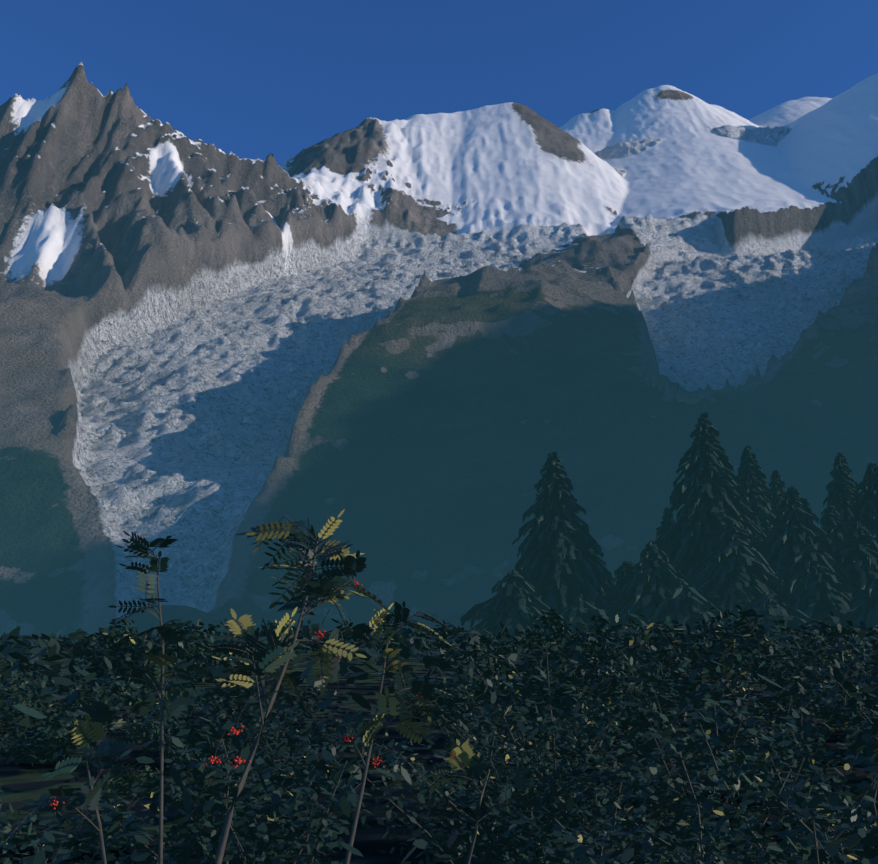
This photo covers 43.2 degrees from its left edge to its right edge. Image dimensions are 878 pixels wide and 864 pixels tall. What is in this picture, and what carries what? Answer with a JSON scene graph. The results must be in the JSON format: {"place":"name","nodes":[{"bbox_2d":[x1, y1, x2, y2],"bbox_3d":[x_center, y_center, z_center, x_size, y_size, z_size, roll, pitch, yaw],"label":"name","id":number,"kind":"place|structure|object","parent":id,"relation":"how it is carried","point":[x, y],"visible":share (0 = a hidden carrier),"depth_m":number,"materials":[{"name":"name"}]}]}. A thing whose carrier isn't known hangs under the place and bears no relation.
{"place":"outdoors","nodes":[
{"label":"outdoors","id":0,"kind":"place"},
{"bbox_2d":[0,62,877,863],"bbox_3d":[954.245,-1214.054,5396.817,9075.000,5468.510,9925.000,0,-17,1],"label":"massif","id":1,"kind":"object","parent":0,"point":[416,348],"depth_m":3230.66,"materials":[{"name":"grey stone"}]},
{"bbox_2d":[0,509,877,863],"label":"foliage","id":2,"kind":"object","parent":1,"relation":"on","point":[272,793],"depth_m":7.18,"materials":[{"name":"green plant"}]},
{"bbox_2d":[49,580,455,809],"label":"red berries","id":3,"kind":"object","parent":2,"relation":"on","point":[211,758],"visible":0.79,"depth_m":3.93,"materials":[{"name":"red plant"}]},
{"bbox_2d":[0,604,877,759],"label":"thicket","id":4,"kind":"object","parent":1,"relation":"on","point":[107,644],"depth_m":31.03,"materials":[{"name":"green plant"}]},
{"bbox_2d":[446,411,877,644],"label":"spruce trees","id":5,"kind":"object","parent":1,"relation":"on","point":[749,543],"visible":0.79,"depth_m":111.92,"materials":[{"name":"green plant"}]},
{"bbox_2d":[0,0,877,166],"label":"sky","id":6,"kind":"structure","parent":0,"point":[251,79],"materials":[{"name":"blue"}]}
]}

